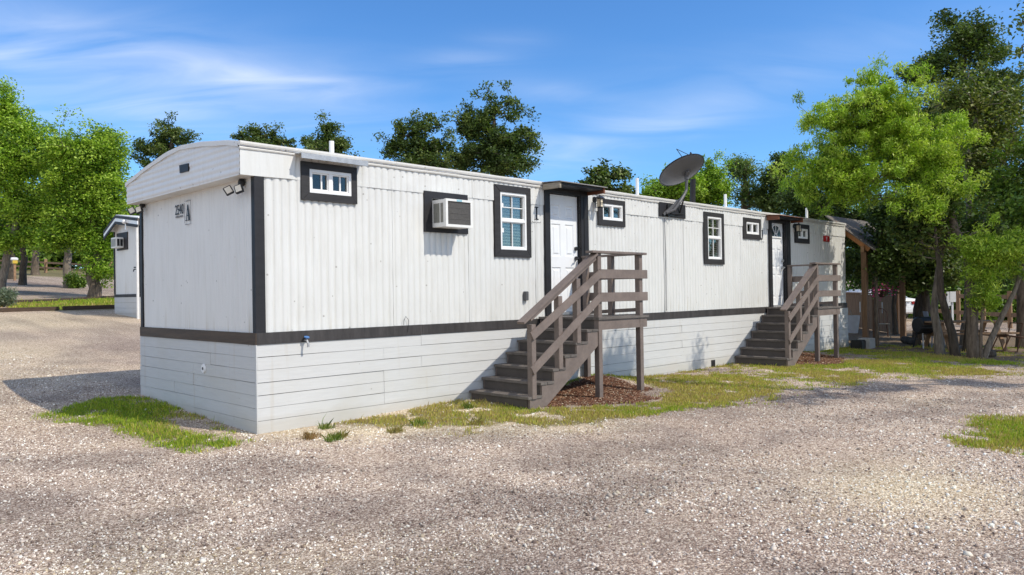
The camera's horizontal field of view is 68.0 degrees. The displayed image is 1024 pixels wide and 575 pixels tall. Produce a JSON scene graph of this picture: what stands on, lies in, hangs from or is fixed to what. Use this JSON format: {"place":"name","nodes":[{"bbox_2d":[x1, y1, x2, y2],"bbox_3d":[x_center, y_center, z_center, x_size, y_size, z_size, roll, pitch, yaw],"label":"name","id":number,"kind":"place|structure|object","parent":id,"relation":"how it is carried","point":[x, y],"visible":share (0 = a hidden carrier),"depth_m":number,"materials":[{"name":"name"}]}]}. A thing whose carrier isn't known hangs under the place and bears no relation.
{"place":"outdoors","nodes":[
{"label":"outdoors","id":0,"kind":"place"},
{"bbox_2d":[0,269,1023,574],"bbox_3d":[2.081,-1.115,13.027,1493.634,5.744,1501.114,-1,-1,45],"label":"ground","id":1,"kind":"structure","parent":0,"point":[102,345],"depth_m":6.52,"materials":[{"name":"beige gravel"}]},
{"bbox_2d":[0,286,19,306],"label":"shrub","id":2,"kind":"object","parent":1,"relation":"on","point":[8,297],"visible":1,"depth_m":28.44,"materials":[{"name":"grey plant"}]},
{"bbox_2d":[11,257,17,280],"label":"bollard light","id":3,"kind":"object","parent":1,"relation":"on","point":[14,261],"visible":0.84,"depth_m":53.47,"materials":[{"name":"brown wood"}]},
{"bbox_2d":[1,194,28,284],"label":"broadleaf tree","id":4,"kind":"object","parent":1,"relation":"on","point":[22,280],"visible":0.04,"depth_m":46.87,"materials":[{"name":"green plant"}]},
{"bbox_2d":[0,243,32,278],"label":"broadleaf tree","id":5,"kind":"object","parent":1,"relation":"on","point":[10,274],"depth_m":55.82,"materials":[{"name":"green plant"}]},
{"bbox_2d":[0,306,58,311],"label":"landscape timber","id":6,"kind":"object","parent":1,"relation":"on","point":[22,309],"visible":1,"depth_m":26.78,"materials":[{"name":"brown wood"}]},
{"bbox_2d":[30,247,39,274],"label":"broadleaf tree","id":7,"kind":"object","parent":1,"relation":"on","point":[35,265],"visible":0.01,"depth_m":65.81,"materials":[{"name":"brown plant"}]},
{"bbox_2d":[15,299,56,303],"bbox_3d":[-19.693,0.580,30.398,0.170,0.214,3.058,-1,0,24],"label":"landscape timber","id":8,"kind":"object","parent":1,"relation":"on","point":[46,300],"visible":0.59,"depth_m":31.00,"materials":[{"name":"brown wood"}]},
{"bbox_2d":[0,74,72,289],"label":"broadleaf tree","id":9,"kind":"object","parent":1,"relation":"on","point":[17,133],"visible":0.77,"depth_m":36.45,"materials":[{"name":"green plant"}]},
{"bbox_2d":[21,135,88,287],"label":"broadleaf tree","id":10,"kind":"object","parent":1,"relation":"on","point":[67,260],"depth_m":44.86,"materials":[{"name":"green plant"}]},
{"bbox_2d":[0,257,112,277],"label":"rail fence","id":11,"kind":"object","parent":1,"relation":"on","point":[45,262],"visible":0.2,"depth_m":73.53,"materials":[{"name":"brown wood"}]},
{"bbox_2d":[0,177,138,270],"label":"wood","id":12,"kind":"object","parent":1,"relation":"on","point":[55,257],"visible":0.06,"depth_m":89.18,"materials":[{"name":"green plant"}]},
{"bbox_2d":[62,271,87,287],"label":"shrub","id":13,"kind":"object","parent":1,"relation":"on","point":[74,281],"visible":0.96,"depth_m":44.23,"materials":[{"name":"green plant"}]},
{"bbox_2d":[20,103,136,296],"bbox_3d":[-20.384,-3.778,36.168,5.056,9.190,4.805,-1,-1,45],"label":"broadleaf tree","id":14,"kind":"object","parent":1,"relation":"on","point":[87,181],"visible":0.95,"depth_m":35.58,"materials":[{"name":"green plant"}]},
{"bbox_2d":[57,296,113,300],"bbox_3d":[-18.735,0.481,34.299,0.170,0.292,4.668,-1,0,9],"label":"landscape timber","id":15,"kind":"object","parent":1,"relation":"on","point":[61,299],"visible":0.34,"depth_m":33.41,"materials":[{"name":"brown wood"}]},
{"bbox_2d":[62,305,114,309],"bbox_3d":[-15.629,0.744,28.697,0.170,0.168,2.401,-1,-1,41],"label":"landscape timber","id":16,"kind":"object","parent":1,"relation":"on","point":[88,307],"visible":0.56,"depth_m":28.39,"materials":[{"name":"brown wood"}]},
{"bbox_2d":[103,215,140,318],"bbox_3d":[-10.631,-0.643,28.396,3.300,3.780,7.753,-1,-1,45],"label":"home","id":17,"kind":"object","parent":1,"relation":"on","point":[127,272],"visible":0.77,"depth_m":25.78,"materials":[{"name":"white paint"}]},
{"bbox_2d":[111,237,123,248],"bbox_3d":[-13.568,-1.534,26.109,0.526,0.360,0.246,-1,-1,45],"label":"air conditioner","id":18,"kind":"object","parent":17,"relation":"attached to","point":[117,242],"visible":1,"depth_m":25.95,"materials":[{"name":"plastic"}]},
{"bbox_2d":[130,110,203,169],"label":"broadleaf tree","id":19,"kind":"object","parent":1,"relation":"on","point":[161,145],"visible":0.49,"depth_m":32.80,"materials":[{"name":"green plant"}]},
{"bbox_2d":[230,120,297,147],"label":"broadleaf tree","id":20,"kind":"object","parent":1,"relation":"on","point":[258,134],"visible":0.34,"depth_m":33.82,"materials":[{"name":"green plant"}]},
{"bbox_2d":[299,428,322,439],"bbox_3d":[-2.274,1.631,8.580,0.251,0.160,0.258,-1,0,31],"label":"weed tuft","id":21,"kind":"object","parent":1,"relation":"on","point":[309,436],"visible":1,"depth_m":8.58,"materials":[{"name":"brown plant"}]},
{"bbox_2d":[316,416,335,429],"bbox_3d":[-2.234,1.617,9.204,0.266,0.199,0.252,-1,-1,45],"label":"weed tuft","id":22,"kind":"object","parent":1,"relation":"on","point":[325,426],"visible":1,"depth_m":9.21,"materials":[{"name":"green plant"}]},
{"bbox_2d":[299,110,364,155],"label":"broadleaf tree","id":23,"kind":"object","parent":1,"relation":"on","point":[341,145],"visible":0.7,"depth_m":31.79,"materials":[{"name":"green plant"}]},
{"bbox_2d":[321,432,344,442],"bbox_3d":[-2.001,1.595,8.461,0.321,0.222,0.288,-1,-1,45],"label":"weed tuft","id":24,"kind":"object","parent":1,"relation":"on","point":[333,437],"visible":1,"depth_m":8.43,"materials":[{"name":"green plant"}]},
{"bbox_2d":[332,424,352,438],"bbox_3d":[-1.923,1.626,8.625,0.278,0.155,0.310,-1,-1,45],"label":"weed tuft","id":25,"kind":"object","parent":1,"relation":"on","point":[345,435],"visible":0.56,"depth_m":8.62,"materials":[{"name":"beige plant"}]},
{"bbox_2d":[379,420,404,433],"bbox_3d":[-1.392,1.610,8.908,0.298,0.179,0.260,-1,0,19],"label":"weed tuft","id":26,"kind":"object","parent":1,"relation":"on","point":[400,429],"visible":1,"depth_m":8.86,"materials":[{"name":"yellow plant"}]},
{"bbox_2d":[371,108,459,168],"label":"broadleaf tree","id":27,"kind":"object","parent":1,"relation":"on","point":[418,148],"visible":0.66,"depth_m":29.75,"materials":[{"name":"green plant"}]},
{"bbox_2d":[409,416,427,425],"bbox_3d":[-1.140,1.615,9.308,0.249,0.156,0.298,-1,0,31],"label":"weed tuft","id":28,"kind":"object","parent":1,"relation":"on","point":[417,422],"visible":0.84,"depth_m":9.29,"materials":[{"name":"green plant"}]},
{"bbox_2d":[460,399,476,409],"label":"weed tuft","id":29,"kind":"object","parent":1,"relation":"on","point":[465,405],"visible":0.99,"depth_m":10.44,"materials":[{"name":"green plant"}]},
{"bbox_2d":[463,413,485,424],"bbox_3d":[-0.440,1.599,9.366,0.256,0.177,0.257,-1,-1,45],"label":"weed tuft","id":30,"kind":"object","parent":1,"relation":"on","point":[476,421],"visible":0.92,"depth_m":9.37,"materials":[{"name":"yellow plant"}]},
{"bbox_2d":[125,140,848,433],"bbox_3d":[1.990,-0.186,16.298,4.180,4.140,17.926,-1,-1,45],"label":"mobile home","id":31,"kind":"object","parent":1,"relation":"on","point":[288,288],"visible":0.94,"depth_m":10.65,"materials":[{"name":"white paint"}]},
{"bbox_2d":[127,204,144,214],"bbox_3d":[-5.597,-1.193,11.380,0.326,0.218,0.180,-1,0,31],"label":"flood light","id":32,"kind":"object","parent":31,"relation":"attached to","point":[132,210],"visible":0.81,"depth_m":11.37,"materials":[{"name":"white metal"}]},
{"bbox_2d":[175,204,182,216],"bbox_3d":[-4.599,-1.057,10.497,0.285,0.179,0.004,-1,-1,45],"label":"house number","id":33,"kind":"object","parent":31,"relation":"attached to","point":[180,209],"visible":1,"depth_m":10.47,"materials":[{"name":"black metal"}]},
{"bbox_2d":[184,200,190,224],"bbox_3d":[-4.399,-1.020,10.299,0.202,0.330,0.004,-1,-1,45],"label":"letter sign","id":34,"kind":"object","parent":31,"relation":"attached to","point":[189,218],"visible":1,"depth_m":10.29,"materials":[{"name":"black metal"}]},
{"bbox_2d":[223,178,244,195],"bbox_3d":[-3.292,-1.206,9.089,0.326,0.218,0.180,-1,0,31],"label":"flood light","id":35,"kind":"object","parent":31,"relation":"attached to","point":[229,190],"visible":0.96,"depth_m":9.08,"materials":[{"name":"white metal"}]},
{"bbox_2d":[300,161,356,203],"bbox_3d":[-2.333,-1.322,9.652,0.084,0.477,0.806,-1,-1,45],"label":"window","id":36,"kind":"structure","parent":31,"relation":"in","point":[307,169],"depth_m":9.63,"materials":[{"name":"white plastic"}]},
{"bbox_2d":[432,198,472,228],"bbox_3d":[-0.861,-1.047,10.882,0.335,0.393,0.502,-1,-1,45],"label":"air conditioner","id":37,"kind":"object","parent":31,"relation":"attached to","point":[447,213],"visible":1,"depth_m":10.75,"materials":[{"name":"plastic"}]},
{"bbox_2d":[493,184,531,257],"bbox_3d":[-0.005,-1.036,11.988,0.083,1.119,0.804,-1,-1,45],"label":"window","id":38,"kind":"structure","parent":31,"relation":"in","point":[511,204],"depth_m":12.00,"materials":[{"name":"white paint"}]},
{"bbox_2d":[550,194,578,311],"bbox_3d":[0.885,-0.576,12.875,0.130,1.975,0.776,-1,-1,45],"label":"door","id":39,"kind":"structure","parent":31,"relation":"in","point":[563,209],"depth_m":12.90,"materials":[{"name":"white metal"}]},
{"bbox_2d":[592,195,604,207],"bbox_3d":[1.521,-1.513,13.375,0.198,0.220,0.136,-1,-1,45],"label":"wall lantern","id":40,"kind":"object","parent":31,"relation":"attached to","point":[599,200],"depth_m":13.34,"materials":[{"name":"black metal"}]},
{"bbox_2d":[597,199,625,226],"bbox_3d":[1.786,-1.352,13.797,0.084,0.481,0.799,-1,-1,45],"label":"window","id":41,"kind":"structure","parent":31,"relation":"in","point":[613,212],"depth_m":13.79,"materials":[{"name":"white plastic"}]},
{"bbox_2d":[658,149,703,219],"bbox_3d":[3.614,-2.048,15.446,0.819,1.431,1.878,-1,-1,38],"label":"satellite dish","id":42,"kind":"object","parent":31,"relation":"attached to","point":[684,168],"visible":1,"depth_m":15.06,"materials":[{"name":"grey metal"}]},
{"bbox_2d":[703,211,724,264],"bbox_3d":[4.322,-1.053,16.343,0.082,1.109,0.832,-1,-1,45],"label":"window","id":43,"kind":"structure","parent":31,"relation":"in","point":[713,223],"depth_m":16.36,"materials":[{"name":"white paint"}]},
{"bbox_2d":[742,217,760,239],"bbox_3d":[5.515,-1.355,17.550,0.082,0.484,0.829,-1,-1,45],"label":"window","id":44,"kind":"structure","parent":31,"relation":"in","point":[751,227],"depth_m":17.54,"materials":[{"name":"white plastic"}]},
{"bbox_2d":[772,223,784,304],"bbox_3d":[6.456,-0.571,18.480,0.130,1.990,0.708,-1,-1,45],"label":"door","id":45,"kind":"structure","parent":31,"relation":"in","point":[777,244],"depth_m":18.56,"materials":[{"name":"white metal"}]},
{"bbox_2d":[793,223,801,231],"bbox_3d":[7.154,-1.506,19.042,0.198,0.220,0.136,-1,-1,45],"label":"wall lantern","id":46,"kind":"object","parent":31,"relation":"attached to","point":[799,228],"depth_m":19.00,"materials":[{"name":"black metal"}]},
{"bbox_2d":[794,223,809,243],"bbox_3d":[7.403,-1.373,19.451,0.081,0.483,0.829,-1,-1,45],"label":"window","id":47,"kind":"structure","parent":31,"relation":"in","point":[804,236],"depth_m":19.47,"materials":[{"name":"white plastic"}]},
{"bbox_2d":[823,236,829,241],"bbox_3d":[8.491,-1.316,20.507,0.010,0.155,0.400,-1,-1,45],"label":"red plaque","id":48,"kind":"object","parent":31,"relation":"attached to","point":[826,238],"visible":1,"depth_m":20.50,"materials":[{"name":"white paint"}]},
{"bbox_2d":[439,80,546,178],"bbox_3d":[-0.629,-3.056,28.104,3.740,9.231,2.506,-1,0,19],"label":"broadleaf tree","id":49,"kind":"object","parent":1,"relation":"on","point":[497,152],"visible":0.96,"depth_m":27.72,"materials":[{"name":"green plant"}]},
{"bbox_2d":[0,296,1023,456],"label":"grass","id":50,"kind":"structure","parent":1,"relation":"on","point":[1013,437],"depth_m":10.67,"materials":[{"name":"green plant"}]},
{"bbox_2d":[469,250,648,409],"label":"wooden stairs","id":51,"kind":"structure","parent":1,"relation":"on","point":[545,346],"depth_m":11.29,"materials":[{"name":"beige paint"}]},
{"bbox_2d":[576,157,639,194],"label":"broadleaf tree","id":52,"kind":"object","parent":1,"relation":"on","point":[601,175],"visible":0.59,"depth_m":26.77,"materials":[{"name":"green plant"}]},
{"bbox_2d":[639,162,710,203],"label":"broadleaf tree","id":53,"kind":"object","parent":1,"relation":"on","point":[657,188],"visible":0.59,"depth_m":28.59,"materials":[{"name":"green plant"}]},
{"bbox_2d":[547,351,843,406],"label":"mulch","id":54,"kind":"object","parent":1,"relation":"on","point":[809,359],"visible":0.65,"depth_m":12.09,"materials":[{"name":"brown plant"}]},
{"bbox_2d":[695,149,738,206],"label":"broadleaf tree","id":55,"kind":"object","parent":1,"relation":"on","point":[719,186],"visible":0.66,"depth_m":29.60,"materials":[{"name":"green plant"}]},
{"bbox_2d":[715,152,768,211],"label":"broadleaf tree","id":56,"kind":"object","parent":1,"relation":"on","point":[744,170],"visible":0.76,"depth_m":30.78,"materials":[{"name":"green plant"}]},
{"bbox_2d":[751,151,803,213],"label":"broadleaf tree","id":57,"kind":"object","parent":1,"relation":"on","point":[766,203],"visible":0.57,"depth_m":29.69,"materials":[{"name":"green plant"}]},
{"bbox_2d":[735,262,840,366],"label":"wooden stairs","id":58,"kind":"structure","parent":1,"relation":"on","point":[790,326],"depth_m":16.95,"materials":[{"name":"beige paint"}]},
{"bbox_2d":[847,309,859,332],"bbox_3d":[12.095,1.196,26.993,0.520,0.874,0.507,-1,-1,45],"label":"planter","id":59,"kind":"object","parent":1,"relation":"on","point":[853,323],"visible":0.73,"depth_m":26.82,"materials":[{"name":"grey wood"}]},
{"bbox_2d":[850,339,865,348],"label":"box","id":60,"kind":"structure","parent":1,"relation":"on","point":[858,344],"depth_m":20.60,"materials":[{"name":"black plastic"}]},
{"bbox_2d":[769,140,960,334],"bbox_3d":[12.392,-1.552,26.625,7.111,7.103,4.155,-1,0,-2],"label":"broadleaf tree","id":61,"kind":"object","parent":1,"relation":"on","point":[793,206],"visible":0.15,"depth_m":26.20,"materials":[{"name":"green plant"}]},
{"bbox_2d":[825,215,906,340],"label":"porch roof","id":62,"kind":"structure","parent":1,"relation":"on","point":[852,231],"depth_m":21.58,"materials":[{"name":"brown wood"}]},
{"bbox_2d":[869,283,895,300],"bbox_3d":[11.350,-0.551,23.511,0.934,1.926,0.927,-1,0,-4],"label":"flower basket","id":63,"kind":"object","parent":62,"relation":"hanging from","point":[883,292],"visible":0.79,"depth_m":23.40,"materials":[{"name":"pink plant"}]},
{"bbox_2d":[858,338,874,348],"bbox_3d":[9.774,1.545,20.948,0.330,0.300,0.420,-1,-1,45],"label":"concrete block","id":64,"kind":"object","parent":1,"relation":"on","point":[870,343],"depth_m":20.76,"materials":[{"name":"grey concrete"}]},
{"bbox_2d":[846,292,891,332],"bbox_3d":[13.410,0.900,28.607,0.120,1.466,3.356,-1,0,-5],"label":"board fence","id":65,"kind":"object","parent":1,"relation":"on","point":[854,302],"visible":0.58,"depth_m":28.39,"materials":[{"name":"brown wood"}]},
{"bbox_2d":[766,51,992,357],"bbox_3d":[9.275,-1.868,19.174,5.059,7.778,3.666,-1,0,25],"label":"feathery tree","id":66,"kind":"object","parent":1,"relation":"on","point":[892,131],"visible":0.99,"depth_m":18.47,"materials":[{"name":"green plant"}]},
{"bbox_2d":[846,289,914,318],"bbox_3d":[16.940,0.802,36.227,1.800,1.435,4.680,-1,0,-12],"label":"parked car","id":67,"kind":"object","parent":1,"relation":"on","point":[909,305],"visible":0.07,"depth_m":34.12,"materials":[{"name":"white paint"}]},
{"bbox_2d":[878,308,890,337],"bbox_3d":[12.295,1.174,25.215,0.440,0.964,0.470,-1,0,15],"label":"chair","id":68,"kind":"object","parent":1,"relation":"on","point":[886,324],"visible":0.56,"depth_m":25.30,"materials":[{"name":"grey wood"}]},
{"bbox_2d":[754,165,1019,322],"bbox_3d":[28.971,-2.432,44.769,32.327,11.194,21.248,-1,0,-21],"label":"thicket","id":69,"kind":"object","parent":1,"relation":"on","point":[1003,291],"visible":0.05,"depth_m":35.29,"materials":[{"name":"green plant"}]},
{"bbox_2d":[852,192,933,346],"bbox_3d":[10.878,-0.337,21.475,2.310,4.693,2.541,-1,-1,45],"label":"broadleaf tree","id":70,"kind":"object","parent":1,"relation":"on","point":[889,261],"visible":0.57,"depth_m":21.20,"materials":[{"name":"green plant"}]},
{"bbox_2d":[892,290,899,333],"bbox_3d":[13.546,-0.473,26.839,0.180,4.300,0.180,-1,-1,45],"label":"timber post","id":71,"kind":"object","parent":1,"relation":"on","point":[898,310],"visible":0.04,"depth_m":26.74,"materials":[{"name":"brown wood"}]},
{"bbox_2d":[900,336,920,345],"bbox_3d":[11.541,1.546,21.991,0.220,0.223,1.014,-1,0,8],"label":"log","id":72,"kind":"object","parent":1,"relation":"on","point":[907,340],"visible":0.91,"depth_m":21.81,"materials":[{"name":"brown plant"}]},
{"bbox_2d":[912,316,932,348],"bbox_3d":[11.223,1.217,20.541,0.600,0.856,0.575,-1,0,-10],"label":"barrel grill","id":73,"kind":"object","parent":1,"relation":"on","point":[920,326],"visible":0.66,"depth_m":20.44,"materials":[{"name":"black metal"}]},
{"bbox_2d":[880,175,971,355],"bbox_3d":[10.114,-0.468,18.619,1.946,4.932,1.978,-1,-1,45],"label":"broadleaf tree","id":74,"kind":"object","parent":1,"relation":"on","point":[898,228],"visible":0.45,"depth_m":18.27,"materials":[{"name":"green plant"}]},
{"bbox_2d":[923,311,944,346],"bbox_3d":[11.595,1.144,20.768,0.553,0.985,0.494,-1,0,15],"label":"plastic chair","id":75,"kind":"object","parent":1,"relation":"on","point":[925,314],"visible":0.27,"depth_m":20.70,"materials":[{"name":"grey plastic"}]},
{"bbox_2d":[886,234,983,339],"bbox_3d":[13.108,-0.041,23.653,2.880,4.064,2.781,-1,0,21],"label":"broadleaf tree","id":76,"kind":"object","parent":1,"relation":"on","point":[922,283],"visible":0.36,"depth_m":23.35,"materials":[{"name":"green plant"}]},
{"bbox_2d":[896,219,983,354],"bbox_3d":[10.494,0.086,18.656,1.667,3.817,2.306,-1,-1,45],"label":"bare tree","id":77,"kind":"object","parent":1,"relation":"on","point":[939,346],"visible":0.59,"depth_m":18.61,"materials":[{"name":"plant"}]},
{"bbox_2d":[866,5,1023,337],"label":"broadleaf tree","id":78,"kind":"object","parent":1,"relation":"on","point":[967,37],"visible":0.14,"depth_m":24.12,"materials":[{"name":"green plant"}]},
{"bbox_2d":[946,292,950,305],"bbox_3d":[14.256,0.886,24.819,0.130,1.498,0.075,-1,0,0],"label":"notice board","id":79,"kind":"object","parent":1,"relation":"on","point":[948,300],"visible":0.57,"depth_m":24.79,"materials":[{"name":"white paint"}]},
{"bbox_2d":[949,291,955,319],"bbox_3d":[14.222,0.879,24.518,0.190,1.501,0.075,-1,0,0],"label":"notice board","id":80,"kind":"object","parent":1,"relation":"on","point":[952,295],"visible":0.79,"depth_m":24.49,"materials":[{"name":"white paint"}]},
{"bbox_2d":[912,320,1019,349],"bbox_3d":[12.008,1.260,20.192,1.900,0.750,1.620,-1,0,1],"label":"picnic table","id":81,"kind":"object","parent":1,"relation":"on","point":[945,336],"visible":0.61,"depth_m":19.83,"materials":[{"name":"brown wood"}]},
{"bbox_2d":[914,61,1023,344],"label":"broadleaf tree","id":82,"kind":"object","parent":1,"relation":"on","point":[976,107],"visible":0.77,"depth_m":21.28,"materials":[{"name":"green plant"}]},
{"bbox_2d":[938,291,1016,327],"bbox_3d":[19.283,0.937,30.491,0.276,1.716,7.234,-1,0,-6],"label":"rail fence","id":83,"kind":"object","parent":1,"relation":"on","point":[958,312],"visible":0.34,"depth_m":30.84,"materials":[{"name":"brown wood"}]},
{"bbox_2d":[949,191,1007,351],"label":"tree","id":84,"kind":"object","parent":1,"relation":"on","point":[969,226],"visible":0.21,"depth_m":19.22,"materials":[{"name":"green plant"}]},
{"bbox_2d":[943,212,1023,358],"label":"feathery tree","id":85,"kind":"object","parent":1,"relation":"on","point":[993,254],"visible":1,"depth_m":17.25,"materials":[{"name":"green plant"}]},
{"bbox_2d":[957,135,1023,347],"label":"broadleaf tree","id":86,"kind":"object","parent":1,"relation":"on","point":[1010,186],"visible":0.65,"depth_m":20.18,"materials":[{"name":"green plant"}]},
{"bbox_2d":[988,349,996,356],"bbox_3d":[11.242,1.571,17.895,0.301,0.255,0.429,-1,-1,45],"label":"stump","id":87,"kind":"object","parent":1,"relation":"on","point":[992,353],"visible":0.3,"depth_m":17.73,"materials":[{"name":"brown plant"}]},
{"bbox_2d":[983,173,1023,357],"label":"broadleaf tree","id":88,"kind":"object","parent":1,"relation":"on","point":[993,333],"visible":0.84,"depth_m":17.69,"materials":[{"name":"plant"}]},
{"bbox_2d":[991,322,1023,351],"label":"metal frame","id":89,"kind":"object","parent":1,"relation":"on","point":[1007,341],"visible":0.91,"depth_m":19.01,"materials":[{"name":"metal"}]},
{"bbox_2d":[1007,0,1023,58],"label":"broadleaf tree","id":90,"kind":"object","parent":1,"relation":"on","point":[1018,52],"visible":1,"depth_m":13.63,"materials":[{"name":"green plant"}]},
{"bbox_2d":[0,0,1023,267],"label":"sky","id":91,"kind":"structure","parent":0,"point":[633,83],"materials":[{"name":"blue"}]}
]}

